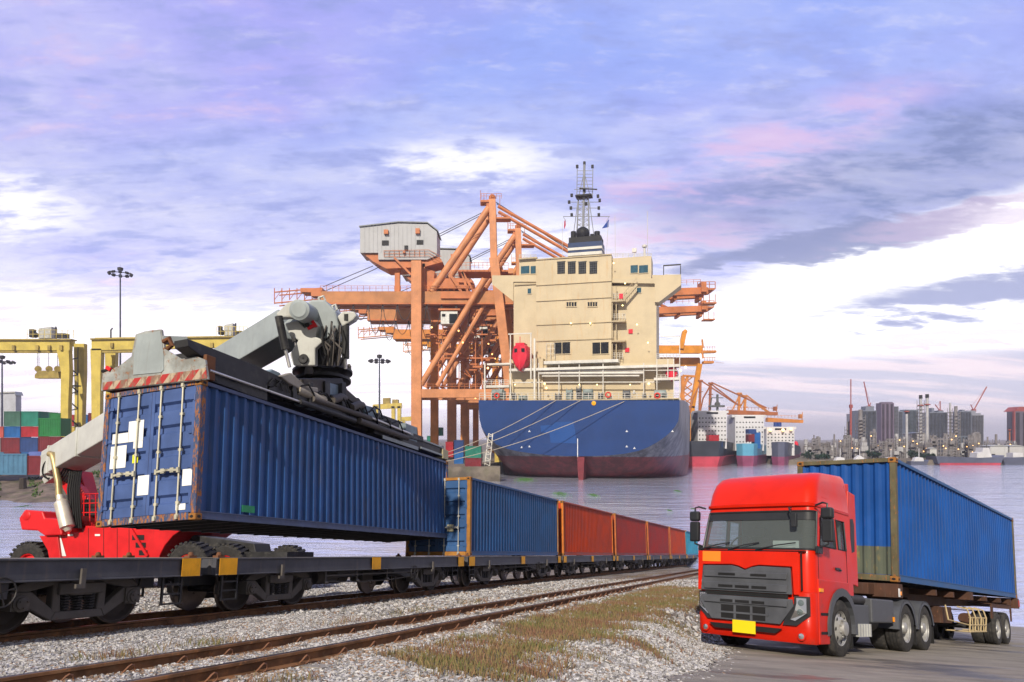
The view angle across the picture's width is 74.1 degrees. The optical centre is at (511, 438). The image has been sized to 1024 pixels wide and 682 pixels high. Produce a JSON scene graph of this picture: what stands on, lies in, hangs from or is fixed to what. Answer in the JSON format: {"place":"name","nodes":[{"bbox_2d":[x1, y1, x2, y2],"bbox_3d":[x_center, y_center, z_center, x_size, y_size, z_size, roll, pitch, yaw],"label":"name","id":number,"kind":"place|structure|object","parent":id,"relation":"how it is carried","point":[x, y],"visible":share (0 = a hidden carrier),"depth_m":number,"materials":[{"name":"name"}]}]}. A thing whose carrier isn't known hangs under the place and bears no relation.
{"place":"outdoors","nodes":[
{"label":"outdoors","id":0,"kind":"place"},
{"bbox_2d":[0,473,99,502],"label":"terrain","id":1,"kind":"structure","parent":0,"point":[10,490],"depth_m":166.66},
{"bbox_2d":[0,454,28,474],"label":"shipping container","id":2,"kind":"object","parent":1,"relation":"on","point":[13,464],"visible":0.89,"depth_m":176.94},
{"bbox_2d":[28,456,40,474],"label":"shipping container","id":3,"kind":"object","parent":1,"relation":"on","point":[34,463],"visible":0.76,"depth_m":176.93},
{"bbox_2d":[0,469,99,496],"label":"bank grass","id":4,"kind":"structure","parent":0,"point":[35,493],"depth_m":174.06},
{"bbox_2d":[86,439,504,480],"bbox_3d":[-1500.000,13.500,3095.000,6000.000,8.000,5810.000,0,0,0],"label":"terrain","id":5,"kind":"structure","parent":0,"point":[494,470],"depth_m":228.00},
{"bbox_2d":[0,355,15,426],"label":"floodlight mast","id":6,"kind":"object","parent":5,"relation":"on","point":[2,357],"visible":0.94,"depth_m":419.63,"materials":[{"name":"metal"}]},
{"bbox_2d":[0,391,22,426],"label":"warehouse","id":7,"kind":"structure","parent":5,"relation":"on","point":[11,400],"depth_m":520.00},
{"bbox_2d":[4,452,20,453],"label":"shipping container","id":8,"kind":"object","parent":5,"relation":"on","point":[12,452],"visible":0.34,"depth_m":258.07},
{"bbox_2d":[1,438,19,451],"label":"shipping container","id":9,"kind":"object","parent":8,"relation":"on","point":[10,444],"visible":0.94,"depth_m":258.14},
{"bbox_2d":[4,427,30,437],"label":"shipping container","id":10,"kind":"object","parent":9,"relation":"on","point":[12,432],"visible":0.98,"depth_m":258.16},
{"bbox_2d":[4,411,25,426],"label":"shipping container","id":11,"kind":"object","parent":10,"relation":"on","point":[12,418],"visible":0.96,"depth_m":258.15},
{"bbox_2d":[0,326,86,436],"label":"yard crane","id":12,"kind":"object","parent":5,"relation":"on","point":[61,346],"visible":0.91,"depth_m":301.50,"materials":[{"name":"metal"}]},
{"bbox_2d":[107,267,132,365],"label":"floodlight mast","id":13,"kind":"object","parent":5,"relation":"on","point":[120,269],"visible":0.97,"depth_m":329.73,"materials":[{"name":"metal"}]},
{"bbox_2d":[90,323,247,419],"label":"yard crane","id":14,"kind":"object","parent":5,"relation":"on","point":[110,348],"visible":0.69,"depth_m":305.00,"materials":[{"name":"metal"}]},
{"bbox_2d":[368,351,390,412],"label":"floodlight mast","id":15,"kind":"object","parent":5,"relation":"on","point":[379,356],"visible":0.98,"depth_m":559.37,"materials":[{"name":"metal"}]},
{"bbox_2d":[373,398,401,420],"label":"yard crane","id":16,"kind":"object","parent":5,"relation":"on","point":[392,406],"visible":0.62,"depth_m":640.00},
{"bbox_2d":[358,254,523,445],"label":"quay crane","id":17,"kind":"object","parent":5,"relation":"on","point":[405,337],"visible":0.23,"depth_m":383.74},
{"bbox_2d":[446,442,453,456],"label":"shipping container","id":18,"kind":"object","parent":5,"relation":"on","point":[449,446],"visible":0.84,"depth_m":300.14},
{"bbox_2d":[403,342,504,452],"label":"quay crane","id":19,"kind":"object","parent":5,"relation":"on","point":[424,344],"visible":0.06,"depth_m":442.00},
{"bbox_2d":[454,452,463,463],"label":"shipping container","id":20,"kind":"object","parent":5,"relation":"on","point":[460,455],"visible":0.86,"depth_m":253.48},
{"bbox_2d":[465,458,481,465],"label":"shipping container","id":21,"kind":"object","parent":5,"relation":"on","point":[473,461],"visible":1,"depth_m":230.45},
{"bbox_2d":[274,190,716,444],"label":"quay crane","id":22,"kind":"object","parent":5,"relation":"on","point":[397,249],"visible":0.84,"depth_m":282.90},
{"bbox_2d":[340,222,714,458],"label":"quay crane","id":23,"kind":"object","parent":5,"relation":"on","point":[514,241],"visible":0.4,"depth_m":322.00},
{"bbox_2d":[690,380,777,415],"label":"quay crane","id":24,"kind":"object","parent":5,"relation":"on","point":[731,412],"visible":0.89,"depth_m":429.41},
{"bbox_2d":[732,393,802,422],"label":"quay crane","id":25,"kind":"object","parent":5,"relation":"on","point":[774,419],"visible":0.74,"depth_m":454.00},
{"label":"shipping container","id":26,"kind":"object","parent":5,"relation":"on","visible":0},
{"bbox_2d":[20,438,37,451],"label":"shipping container","id":27,"kind":"object","parent":26,"relation":"on","point":[28,444],"visible":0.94,"depth_m":258.15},
{"bbox_2d":[21,427,48,436],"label":"shipping container","id":28,"kind":"object","parent":27,"relation":"on","point":[29,431],"visible":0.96,"depth_m":258.15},
{"bbox_2d":[21,411,48,426],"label":"shipping container","id":29,"kind":"object","parent":28,"relation":"on","point":[29,418],"visible":0.96,"depth_m":258.17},
{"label":"shipping container","id":30,"kind":"object","parent":5,"relation":"on","visible":0},
{"bbox_2d":[38,437,63,451],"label":"shipping container","id":31,"kind":"object","parent":30,"relation":"on","point":[44,443],"visible":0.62,"depth_m":258.13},
{"bbox_2d":[39,418,70,435],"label":"shipping container","id":32,"kind":"object","parent":31,"relation":"on","point":[54,426],"visible":0.98,"depth_m":258.19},
{"bbox_2d":[133,566,723,681],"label":"ground","id":33,"kind":"structure","parent":0,"point":[637,573],"depth_m":14.93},
{"bbox_2d":[9,295,447,557],"bbox_3d":[-11.243,1.039,20.661,16.923,7.448,13.792,-2,-10,13],"label":"reach stacker","id":34,"kind":"object","parent":33,"relation":"on","point":[312,336],"visible":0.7,"depth_m":18.02,"materials":[{"name":"white paint"}]},
{"bbox_2d":[96,380,447,542],"bbox_3d":[-5.189,1.269,18.474,2.438,2.694,11.632,-6,-12,18],"label":"shipping container","id":35,"kind":"object","parent":34,"relation":"on","point":[204,456],"visible":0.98,"depth_m":14.31,"materials":[{"name":"metal"}]},
{"bbox_2d":[100,389,152,524],"bbox_3d":[-7.556,0.354,13.294,1.101,2.630,0.147,-6,-12,18],"label":"door","id":36,"kind":"structure","parent":35,"relation":"in","point":[120,494],"depth_m":13.29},
{"bbox_2d":[145,382,195,520],"bbox_3d":[-6.518,0.241,12.957,1.101,2.630,0.147,-6,-12,18],"label":"door","id":37,"kind":"structure","parent":35,"relation":"in","point":[172,423],"depth_m":12.98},
{"bbox_2d":[0,565,689,642],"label":"railway track","id":38,"kind":"structure","parent":33,"relation":"on","point":[134,620],"depth_m":13.87,"materials":[{"name":"metal"}]},
{"bbox_2d":[0,552,202,634],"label":"flat wagon","id":39,"kind":"object","parent":38,"relation":"on","point":[98,587],"visible":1,"depth_m":10.03,"materials":[{"name":"metal"}]},
{"bbox_2d":[117,552,463,610],"bbox_3d":[-4.566,3.569,17.637,2.557,1.168,11.203,-4,-10,20],"label":"flat wagon","id":40,"kind":"object","parent":38,"relation":"on","point":[230,583],"visible":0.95,"depth_m":14.42,"materials":[{"name":"metal"}]},
{"bbox_2d":[405,554,560,586],"bbox_3d":[-0.671,5.324,27.837,2.557,1.168,11.203,-4,-10,20],"label":"flat wagon","id":41,"kind":"object","parent":38,"relation":"on","point":[482,570],"visible":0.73,"depth_m":25.44,"materials":[{"name":"metal"}]},
{"bbox_2d":[405,477,558,555],"bbox_3d":[-0.740,3.498,28.014,2.452,2.664,10.411,-4,-10,20],"label":"shipping container","id":42,"kind":"object","parent":41,"relation":"on","point":[484,518],"visible":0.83,"depth_m":24.84,"materials":[{"name":"metal"}]},
{"bbox_2d":[408,539,437,554],"bbox_3d":[-3.066,2.718,23.471,1.111,2.600,0.147,-4,-10,20],"label":"door","id":43,"kind":"structure","parent":42,"relation":"in","point":[430,544],"depth_m":23.33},
{"bbox_2d":[437,478,466,554],"bbox_3d":[-2.032,2.652,23.089,1.111,2.600,0.147,-4,-10,20],"label":"door","id":44,"kind":"structure","parent":42,"relation":"in","point":[455,492],"depth_m":23.07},
{"bbox_2d":[532,554,614,576],"bbox_3d":[3.356,7.082,38.059,2.557,1.168,11.203,-4,-10,21],"label":"flat wagon","id":45,"kind":"object","parent":38,"relation":"on","point":[568,565],"visible":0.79,"depth_m":36.11,"materials":[{"name":"metal"}]},
{"bbox_2d":[558,501,613,555],"bbox_3d":[3.285,5.257,38.236,2.452,2.664,10.411,-4,-10,21],"label":"shipping container","id":46,"kind":"object","parent":45,"relation":"on","point":[584,530],"visible":0.52,"depth_m":36.61,"materials":[{"name":"metal"}]},
{"bbox_2d":[558,503,560,551],"bbox_3d":[1.895,4.416,33.336,1.111,2.600,0.147,-4,-10,21],"label":"door","id":47,"kind":"structure","parent":46,"relation":"in","point":[559,504],"depth_m":33.19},
{"bbox_2d":[589,554,647,571],"bbox_3d":[7.487,8.836,48.258,2.557,1.168,11.203,-4,-10,21],"label":"flat wagon","id":48,"kind":"object","parent":38,"relation":"on","point":[620,562],"visible":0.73,"depth_m":47.16,"materials":[{"name":"metal"}]},
{"bbox_2d":[612,513,646,554],"bbox_3d":[7.415,7.011,48.435,2.448,2.664,10.409,-4,-10,21],"label":"shipping container","id":49,"kind":"object","parent":48,"relation":"on","point":[629,536],"visible":0.41,"depth_m":47.03,"materials":[{"name":"metal"}]},
{"bbox_2d":[619,554,670,568],"bbox_3d":[11.618,10.591,58.459,2.557,1.168,11.203,-4,-10,21],"label":"flat wagon","id":50,"kind":"object","parent":38,"relation":"on","point":[660,560],"visible":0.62,"depth_m":57.90,"materials":[{"name":"metal"}]},
{"bbox_2d":[646,521,669,554],"bbox_3d":[11.546,8.765,58.636,2.448,2.664,10.409,-4,-10,21],"label":"shipping container","id":51,"kind":"object","parent":50,"relation":"on","point":[657,536],"visible":0.42,"depth_m":57.38,"materials":[{"name":"metal"}]},
{"bbox_2d":[652,555,686,566],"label":"flat wagon","id":52,"kind":"object","parent":38,"relation":"on","point":[677,560],"visible":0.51,"depth_m":67.19,"materials":[{"name":"metal"}]},
{"bbox_2d":[669,527,685,554],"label":"shipping container","id":53,"kind":"object","parent":52,"relation":"on","point":[677,544],"visible":0.27,"depth_m":67.78,"materials":[{"name":"metal"}]},
{"bbox_2d":[673,555,697,564],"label":"flat wagon","id":54,"kind":"object","parent":38,"relation":"on","point":[691,558],"visible":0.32,"depth_m":76.37,"materials":[{"name":"metal"}]},
{"bbox_2d":[685,531,697,554],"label":"shipping container","id":55,"kind":"object","parent":54,"relation":"on","point":[691,548],"visible":0.2,"depth_m":76.67,"materials":[{"name":"metal"}]},
{"bbox_2d":[0,569,697,681],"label":"railway track","id":56,"kind":"structure","parent":33,"relation":"on","point":[262,664],"depth_m":8.43,"materials":[{"name":"metal"}]},
{"bbox_2d":[0,613,746,681],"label":"gravel","id":57,"kind":"structure","parent":33,"relation":"on","point":[26,655],"depth_m":8.96,"materials":[{"name":"gravel"}]},
{"bbox_2d":[64,571,683,681],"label":"weeds","id":58,"kind":"object","parent":33,"relation":"on","point":[236,640],"visible":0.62,"depth_m":8.23,"materials":[{"name":"green plant"}]},
{"bbox_2d":[29,579,752,642],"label":"gravel","id":59,"kind":"structure","parent":33,"relation":"on","point":[372,608],"depth_m":18.74,"materials":[{"name":"gravel"}]},
{"bbox_2d":[454,440,463,451],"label":"shipping container","id":60,"kind":"object","parent":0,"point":[458,443],"visible":0.91,"depth_m":300.14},
{"bbox_2d":[465,446,481,457],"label":"shipping container","id":61,"kind":"object","parent":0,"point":[474,451],"visible":0.95,"depth_m":292.45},
{"bbox_2d":[0,463,1023,626],"bbox_3d":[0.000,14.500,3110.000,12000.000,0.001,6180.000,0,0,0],"label":"water","id":62,"kind":"structure","parent":0,"point":[999,488],"depth_m":158.22,"materials":[{"name":"grey liquid"}]},
{"bbox_2d":[479,161,689,479],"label":"cargo ship","id":63,"kind":"object","parent":62,"relation":"on","point":[586,320],"visible":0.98,"depth_m":245.95,"materials":[{"name":"paint"}]},
{"bbox_2d":[484,433,492,465],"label":"gangway","id":64,"kind":"object","parent":63,"relation":"attached to","point":[488,448],"visible":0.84,"depth_m":235.85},
{"bbox_2d":[512,343,529,371],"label":"lifeboat","id":65,"kind":"object","parent":63,"relation":"hanging from","point":[521,356],"visible":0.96,"depth_m":244.98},
{"bbox_2d":[448,402,622,460],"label":"mooring rope","id":66,"kind":"object","parent":63,"relation":"attached to","point":[538,435],"visible":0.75,"depth_m":232.13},
{"bbox_2d":[688,394,736,466],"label":"cargo ship","id":67,"kind":"object","parent":62,"relation":"on","point":[705,453],"visible":0.84,"depth_m":356.00},
{"bbox_2d":[727,415,771,465],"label":"cargo ship","id":68,"kind":"object","parent":62,"relation":"on","point":[750,454],"visible":0.69,"depth_m":376.00},
{"bbox_2d":[751,432,760,448],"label":"shipping container","id":69,"kind":"object","parent":68,"relation":"on","point":[758,438],"visible":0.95,"depth_m":360.05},
{"bbox_2d":[764,422,800,464],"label":"cargo ship","id":70,"kind":"object","parent":62,"relation":"on","point":[782,448],"visible":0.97,"depth_m":388.00},
{"bbox_2d":[906,457,928,464],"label":"river boat","id":71,"kind":"object","parent":62,"relation":"on","point":[918,461],"visible":0.91,"depth_m":371.00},
{"bbox_2d":[925,443,1003,464],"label":"cargo ship","id":72,"kind":"object","parent":62,"relation":"on","point":[981,456],"visible":0.97,"depth_m":372.00},
{"bbox_2d":[1002,453,1023,464],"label":"cargo ship","id":73,"kind":"object","parent":62,"relation":"on","point":[1013,459],"visible":0.81,"depth_m":374.00},
{"bbox_2d":[0,0,1023,439],"label":"sky","id":74,"kind":"structure","parent":0,"point":[847,176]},
{"bbox_2d":[372,585,717,681],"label":"grass","id":75,"kind":"structure","parent":0,"point":[637,597],"depth_m":9.98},
{"bbox_2d":[663,626,1023,681],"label":"road","id":76,"kind":"structure","parent":0,"point":[961,657],"depth_m":11.27,"materials":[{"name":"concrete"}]},
{"bbox_2d":[690,473,933,656],"bbox_3d":[6.923,2.828,14.943,7.279,3.469,2.830,15,-16,-43],"label":"lorry","id":77,"kind":"object","parent":76,"relation":"on","point":[785,569],"visible":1,"depth_m":12.69,"materials":[{"name":"red"}]},
{"bbox_2d":[853,582,1019,644],"bbox_3d":[12.083,5.174,19.709,13.200,1.502,2.289,15,-16,-43],"label":"container trailer","id":78,"kind":"object","parent":76,"relation":"on","point":[988,627],"visible":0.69,"depth_m":19.97,"materials":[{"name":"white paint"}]},
{"bbox_2d":[797,457,1017,597],"bbox_3d":[12.364,3.081,20.281,12.797,2.796,2.252,15,-14,-43],"label":"shipping container","id":79,"kind":"object","parent":78,"relation":"on","point":[916,528],"visible":0.82,"depth_m":16.73,"materials":[{"name":"metal"}]},
{"bbox_2d":[766,440,1006,464],"bbox_3d":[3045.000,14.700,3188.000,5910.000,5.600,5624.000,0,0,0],"label":"terrain","id":80,"kind":"structure","parent":0,"point":[803,459],"depth_m":401.22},
{"bbox_2d":[659,329,723,440],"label":"quay crane","id":81,"kind":"object","parent":80,"relation":"on","point":[690,349],"visible":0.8,"depth_m":460.00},
{"bbox_2d":[804,439,811,457],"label":"pipe rack","id":82,"kind":"object","parent":80,"relation":"on","point":[807,446],"visible":0.78,"depth_m":414.53,"materials":[{"name":"metal"}]},
{"bbox_2d":[812,436,821,458],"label":"pipe rack","id":83,"kind":"object","parent":80,"relation":"on","point":[817,446],"visible":0.78,"depth_m":394.72,"materials":[{"name":"metal"}]},
{"bbox_2d":[841,435,851,458],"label":"pipe rack","id":84,"kind":"object","parent":80,"relation":"on","point":[846,449],"visible":0.92,"depth_m":397.56,"materials":[{"name":"metal"}]},
{"bbox_2d":[849,379,852,435],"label":"radio mast","id":85,"kind":"object","parent":80,"relation":"on","point":[850,406],"visible":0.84,"depth_m":417.55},
{"bbox_2d":[853,439,860,456],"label":"pipe rack","id":86,"kind":"object","parent":80,"relation":"on","point":[856,447],"visible":0.69,"depth_m":406.64,"materials":[{"name":"metal"}]},
{"bbox_2d":[855,410,865,440],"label":"process column","id":87,"kind":"structure","parent":80,"relation":"on","point":[860,430],"depth_m":419.03,"materials":[{"name":"metal"}]},
{"bbox_2d":[860,437,867,458],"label":"pipe rack","id":88,"kind":"object","parent":80,"relation":"on","point":[863,447],"visible":0.82,"depth_m":394.46,"materials":[{"name":"metal"}]},
{"bbox_2d":[852,406,876,449],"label":"tower block","id":89,"kind":"structure","parent":80,"relation":"on","point":[870,412],"depth_m":500.00,"materials":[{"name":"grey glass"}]},
{"bbox_2d":[870,429,878,458],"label":"pipe rack","id":90,"kind":"object","parent":80,"relation":"on","point":[874,447],"visible":0.8,"depth_m":398.03,"materials":[{"name":"metal"}]},
{"bbox_2d":[878,440,887,457],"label":"pipe rack","id":91,"kind":"object","parent":80,"relation":"on","point":[884,449],"visible":0.77,"depth_m":403.43,"materials":[{"name":"metal"}]},
{"bbox_2d":[876,402,893,450],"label":"tower block","id":92,"kind":"structure","parent":80,"relation":"on","point":[885,419],"depth_m":520.00,"materials":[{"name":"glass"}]},
{"bbox_2d":[885,438,892,456],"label":"pipe rack","id":93,"kind":"object","parent":80,"relation":"on","point":[890,446],"visible":0.65,"depth_m":423.91,"materials":[{"name":"metal"}]},
{"bbox_2d":[894,406,898,437],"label":"tower block","id":94,"kind":"structure","parent":80,"relation":"on","point":[896,419],"depth_m":521.00,"materials":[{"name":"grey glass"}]},
{"bbox_2d":[892,434,902,458],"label":"pipe rack","id":95,"kind":"object","parent":80,"relation":"on","point":[897,450],"visible":0.92,"depth_m":400.10,"materials":[{"name":"metal"}]},
{"bbox_2d":[899,411,902,453],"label":"tower block","id":96,"kind":"structure","parent":80,"relation":"on","point":[900,424],"depth_m":522.00,"materials":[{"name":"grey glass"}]},
{"bbox_2d":[901,437,905,457],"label":"pipe rack","id":97,"kind":"object","parent":80,"relation":"on","point":[903,445],"visible":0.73,"depth_m":403.44,"materials":[{"name":"metal"}]},
{"bbox_2d":[899,410,918,432],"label":"tower block","id":98,"kind":"structure","parent":80,"relation":"on","point":[913,422],"depth_m":529.75,"materials":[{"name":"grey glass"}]},
{"bbox_2d":[909,438,919,457],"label":"pipe rack","id":99,"kind":"object","parent":80,"relation":"on","point":[913,445],"visible":0.69,"depth_m":413.13,"materials":[{"name":"metal"}]},
{"bbox_2d":[917,395,924,443],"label":"chimney","id":100,"kind":"object","parent":80,"relation":"on","point":[920,419],"visible":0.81,"depth_m":428.54,"materials":[{"name":"metal"}]},
{"bbox_2d":[925,394,929,440],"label":"chimney","id":101,"kind":"object","parent":80,"relation":"on","point":[927,404],"visible":0.88,"depth_m":431.30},
{"bbox_2d":[922,408,946,453],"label":"tower block","id":102,"kind":"structure","parent":80,"relation":"on","point":[938,423],"depth_m":509.75,"materials":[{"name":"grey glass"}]},
{"bbox_2d":[937,436,946,456],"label":"pipe rack","id":103,"kind":"object","parent":80,"relation":"on","point":[944,448],"visible":0.87,"depth_m":399.92,"materials":[{"name":"metal"}]},
{"bbox_2d":[947,403,952,433],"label":"chimney","id":104,"kind":"object","parent":80,"relation":"on","point":[949,419],"visible":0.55,"depth_m":439.39,"materials":[{"name":"metal"}]},
{"bbox_2d":[948,433,956,456],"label":"pipe rack","id":105,"kind":"object","parent":80,"relation":"on","point":[952,441],"visible":0.89,"depth_m":413.30,"materials":[{"name":"metal"}]},
{"bbox_2d":[951,406,960,445],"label":"process column","id":106,"kind":"structure","parent":80,"relation":"on","point":[956,422],"depth_m":435.09,"materials":[{"name":"metal"}]},
{"bbox_2d":[957,443,966,456],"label":"pipe rack","id":107,"kind":"object","parent":80,"relation":"on","point":[960,450],"visible":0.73,"depth_m":417.15,"materials":[{"name":"metal"}]},
{"bbox_2d":[953,410,970,435],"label":"tower block","id":108,"kind":"structure","parent":80,"relation":"on","point":[965,423],"depth_m":499.75,"materials":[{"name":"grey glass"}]},
{"bbox_2d":[967,433,975,456],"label":"pipe rack","id":109,"kind":"object","parent":80,"relation":"on","point":[971,446],"visible":0.79,"depth_m":409.94,"materials":[{"name":"metal"}]},
{"bbox_2d":[967,410,983,444],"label":"tower block","id":110,"kind":"structure","parent":80,"relation":"on","point":[977,422],"depth_m":504.75,"materials":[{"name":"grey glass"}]},
{"bbox_2d":[980,445,1007,456],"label":"shed","id":111,"kind":"structure","parent":80,"relation":"on","point":[998,449],"depth_m":392.00,"materials":[{"name":"metal"}]},
{"bbox_2d":[1004,445,1023,456],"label":"shed","id":112,"kind":"structure","parent":80,"relation":"on","point":[1015,448],"depth_m":392.00,"materials":[{"name":"metal"}]},
{"bbox_2d":[1004,407,1023,445],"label":"tower block","id":113,"kind":"structure","parent":80,"relation":"on","point":[1015,419],"depth_m":520.00,"materials":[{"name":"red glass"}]},
{"bbox_2d":[904,410,909,457],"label":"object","id":114,"kind":"structure","parent":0,"point":[906,423],"depth_m":414.40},
{"bbox_2d":[902,432,923,449],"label":"shed","id":115,"kind":"structure","parent":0,"point":[914,435],"depth_m":445.00,"materials":[{"name":"metal"}]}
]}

